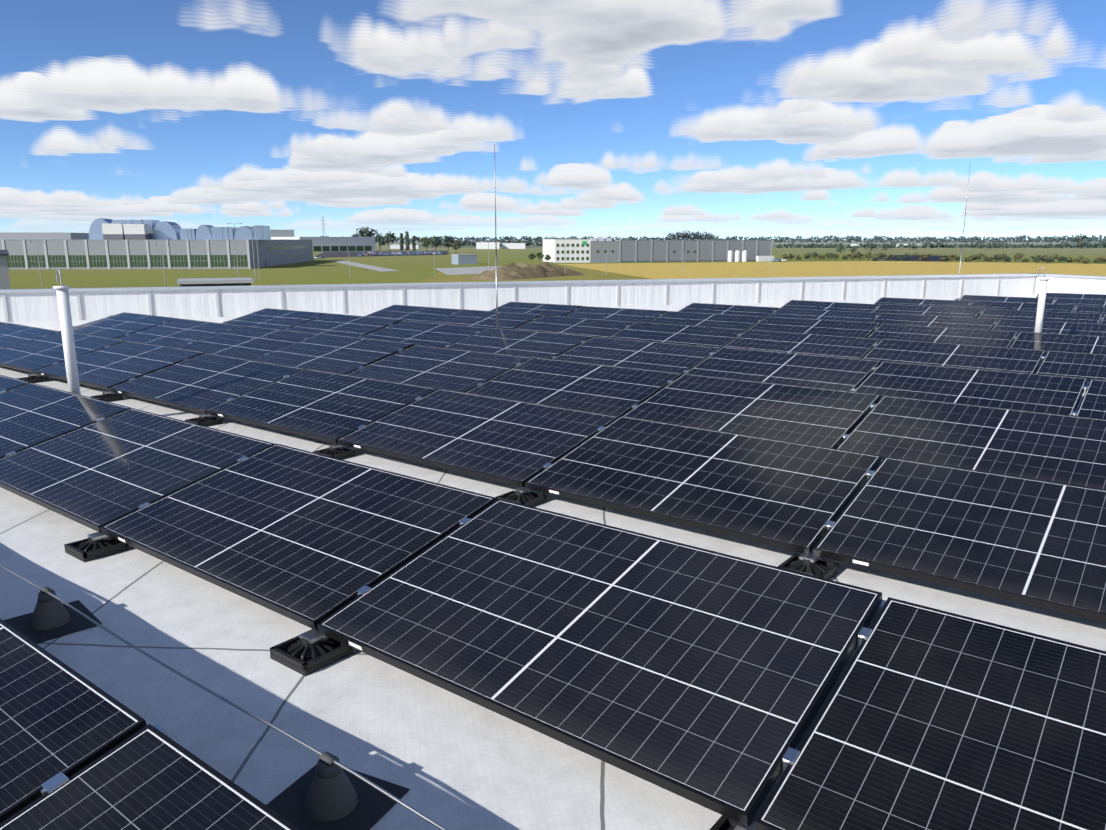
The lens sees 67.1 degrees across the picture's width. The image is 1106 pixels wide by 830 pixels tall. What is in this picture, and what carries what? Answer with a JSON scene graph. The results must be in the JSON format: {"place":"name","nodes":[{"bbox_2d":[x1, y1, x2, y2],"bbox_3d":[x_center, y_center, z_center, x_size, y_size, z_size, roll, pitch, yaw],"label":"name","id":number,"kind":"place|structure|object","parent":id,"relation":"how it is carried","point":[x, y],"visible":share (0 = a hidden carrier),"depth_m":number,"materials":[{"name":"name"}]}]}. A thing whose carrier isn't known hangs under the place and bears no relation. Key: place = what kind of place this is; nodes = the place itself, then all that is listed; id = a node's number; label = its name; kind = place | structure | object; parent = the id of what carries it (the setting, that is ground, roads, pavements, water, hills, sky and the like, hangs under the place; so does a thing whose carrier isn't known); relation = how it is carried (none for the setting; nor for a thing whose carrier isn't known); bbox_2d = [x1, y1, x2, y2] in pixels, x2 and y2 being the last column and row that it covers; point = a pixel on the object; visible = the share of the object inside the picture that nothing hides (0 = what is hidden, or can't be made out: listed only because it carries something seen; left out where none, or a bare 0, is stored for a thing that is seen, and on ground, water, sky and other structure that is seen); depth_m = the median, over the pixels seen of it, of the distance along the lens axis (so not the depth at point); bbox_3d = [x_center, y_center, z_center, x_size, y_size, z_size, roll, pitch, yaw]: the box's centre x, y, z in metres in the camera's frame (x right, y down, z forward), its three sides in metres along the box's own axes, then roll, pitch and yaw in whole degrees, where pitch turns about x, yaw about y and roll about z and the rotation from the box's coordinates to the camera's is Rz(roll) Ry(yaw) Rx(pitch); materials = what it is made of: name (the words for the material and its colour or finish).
{"place":"outdoors","nodes":[
{"label":"outdoors","id":0,"kind":"place"},
{"bbox_2d":[332,261,397,271],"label":"access road","id":1,"kind":"structure","parent":0,"point":[380,269],"depth_m":358.03,"materials":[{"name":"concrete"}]},
{"bbox_2d":[316,250,446,256],"bbox_3d":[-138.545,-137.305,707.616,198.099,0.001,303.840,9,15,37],"label":"parked cars","id":2,"kind":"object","parent":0,"point":[338,254],"depth_m":641.01,"materials":[{"name":"metal"}]},
{"bbox_2d":[417,264,643,282],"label":"dry grass field","id":3,"kind":"structure","parent":0,"point":[440,277],"depth_m":249.12,"materials":[{"name":"yellow plant"}]},
{"bbox_2d":[435,266,499,274],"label":"concrete pad","id":4,"kind":"object","parent":3,"relation":"on","point":[462,270],"visible":0.4,"depth_m":311.87,"materials":[{"name":"grey concrete"}]},
{"bbox_2d":[465,262,585,280],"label":"dirt mound","id":5,"kind":"object","parent":3,"relation":"on","point":[513,271],"visible":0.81,"depth_m":251.70,"materials":[{"name":"soil"}]},
{"bbox_2d":[0,0,1105,239],"label":"sky","id":6,"kind":"structure","parent":0,"point":[723,119],"materials":[{"name":"blue"}]},
{"bbox_2d":[8,240,1105,288],"bbox_3d":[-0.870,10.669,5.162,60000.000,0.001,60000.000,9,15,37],"label":"ground","id":7,"kind":"structure","parent":0,"point":[410,269],"depth_m":304.57,"materials":[{"name":"green plant"}]},
{"bbox_2d":[36,219,771,286],"bbox_3d":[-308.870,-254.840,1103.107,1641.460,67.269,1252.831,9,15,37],"label":"lamp posts","id":8,"kind":"object","parent":7,"relation":"on","point":[325,236],"visible":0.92,"depth_m":232.24,"materials":[{"name":"grey metal"}]},
{"bbox_2d":[0,224,921,288],"bbox_3d":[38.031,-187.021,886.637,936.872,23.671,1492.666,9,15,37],"label":"buildings","id":9,"kind":"structure","parent":7,"relation":"on","point":[125,239],"depth_m":391.90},
{"bbox_2d":[89,218,270,239],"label":"roof ducts","id":10,"kind":"object","parent":9,"relation":"on","point":[159,230],"visible":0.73,"depth_m":346.72,"materials":[{"name":"metal"}]},
{"bbox_2d":[6,244,695,266],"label":"building windows","id":11,"kind":"structure","parent":9,"relation":"attached to","point":[203,262],"depth_m":329.65,"materials":[{"name":"grey glass"}]},
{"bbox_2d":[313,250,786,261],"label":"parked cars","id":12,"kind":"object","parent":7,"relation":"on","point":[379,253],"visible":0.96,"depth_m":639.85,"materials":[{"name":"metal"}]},
{"bbox_2d":[60,227,1105,263],"bbox_3d":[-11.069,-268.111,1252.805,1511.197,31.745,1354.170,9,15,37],"label":"trees","id":13,"kind":"object","parent":7,"relation":"on","point":[387,238],"visible":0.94,"depth_m":655.82,"materials":[{"name":"green plant"}]},
{"bbox_2d":[320,235,1105,247],"bbox_3d":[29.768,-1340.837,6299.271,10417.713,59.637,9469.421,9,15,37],"label":"treeline","id":14,"kind":"object","parent":7,"relation":"on","point":[848,238],"visible":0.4,"depth_m":3033.00,"materials":[{"name":"green plant"}]},
{"bbox_2d":[878,255,949,259],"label":"pv tables","id":15,"kind":"object","parent":7,"relation":"on","point":[932,257],"visible":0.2,"depth_m":457.31,"materials":[{"name":"grey"}]},
{"bbox_2d":[894,260,942,260],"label":"pv strip","id":16,"kind":"object","parent":7,"relation":"on","point":[917,260],"visible":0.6,"depth_m":457.69,"materials":[{"name":"grey"}]},
{"bbox_2d":[375,241,1101,243],"bbox_3d":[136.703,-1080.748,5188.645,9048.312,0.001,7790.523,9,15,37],"label":"field","id":17,"kind":"structure","parent":0,"point":[783,242],"depth_m":3046.01,"materials":[{"name":"green plant"}]},
{"bbox_2d":[420,244,1103,247],"bbox_3d":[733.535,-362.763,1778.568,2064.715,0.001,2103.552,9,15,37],"label":"trees","id":18,"kind":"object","parent":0,"point":[535,246],"depth_m":1355.55,"materials":[{"name":"green plant"}]},
{"bbox_2d":[560,261,1105,278],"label":"corn field","id":19,"kind":"structure","parent":0,"point":[757,269],"depth_m":334.10,"materials":[{"name":"yellow plant"}]},
{"bbox_2d":[778,248,1105,254],"bbox_3d":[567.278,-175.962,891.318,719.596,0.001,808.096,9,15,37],"label":"field","id":20,"kind":"structure","parent":0,"point":[1024,251],"depth_m":799.87,"materials":[{"name":"plant"}]},
{"bbox_3d":[-11.903,10.048,-16.131,89.004,9.990,91.635,9,15,37],"label":"hall wall","id":21,"kind":"object","parent":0,"visible":0},
{"bbox_2d":[0,311,1105,829],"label":"roof","id":22,"kind":"structure","parent":21,"relation":"on","point":[450,761],"depth_m":2.88,"materials":[{"name":"grey"}]},
{"bbox_2d":[53,269,80,394],"bbox_3d":[-3.899,-0.531,6.729,0.340,1.275,0.340,9,15,37],"label":"vent pole","id":23,"kind":"object","parent":22,"relation":"on","point":[64,308],"visible":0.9,"depth_m":6.68,"materials":[{"name":"white metal"}]},
{"bbox_2d":[0,565,447,829],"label":"lightning wire","id":24,"kind":"object","parent":22,"relation":"on","point":[328,791],"visible":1,"depth_m":2.28,"materials":[{"name":"grey metal"}]},
{"bbox_2d":[17,375,838,829],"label":"solar panel mounts","id":25,"kind":"object","parent":22,"relation":"on","point":[303,657],"visible":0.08,"depth_m":3.81,"materials":[{"name":"black plastic"}]},
{"bbox_2d":[494,144,497,327],"bbox_3d":[-0.784,-2.288,11.495,0.400,2.750,0.400,9,15,37],"label":"lightning rod","id":26,"kind":"object","parent":22,"relation":"on","point":[496,256],"visible":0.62,"depth_m":11.52,"materials":[{"name":"grey metal"}]},
{"bbox_2d":[0,296,1102,829],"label":"panel clamps","id":27,"kind":"object","parent":22,"relation":"on","point":[310,636],"visible":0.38,"depth_m":3.05,"materials":[{"name":"silver metal"}]},
{"bbox_2d":[0,293,1105,829],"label":"solar panels","id":28,"kind":"object","parent":27,"relation":"on","point":[704,677],"visible":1,"depth_m":3.83,"materials":[{"name":"black glass"}]},
{"bbox_2d":[0,273,1105,327],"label":"parapet wall","id":29,"kind":"structure","parent":22,"relation":"on","point":[37,308],"depth_m":16.82,"materials":[{"name":"white"}]},
{"bbox_2d":[955,170,969,299],"bbox_3d":[9.846,-4.340,20.025,0.400,3.250,0.400,9,15,37],"label":"lightning rod","id":30,"kind":"object","parent":22,"relation":"on","point":[963,235],"visible":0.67,"depth_m":20.05,"materials":[{"name":"grey metal"}]},
{"bbox_2d":[1034,267,1049,332],"bbox_3d":[6.250,-1.307,10.704,0.340,1.155,0.340,9,15,37],"label":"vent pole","id":31,"kind":"object","parent":22,"relation":"on","point":[1041,304],"visible":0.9,"depth_m":10.65,"materials":[{"name":"white metal"}]}
]}

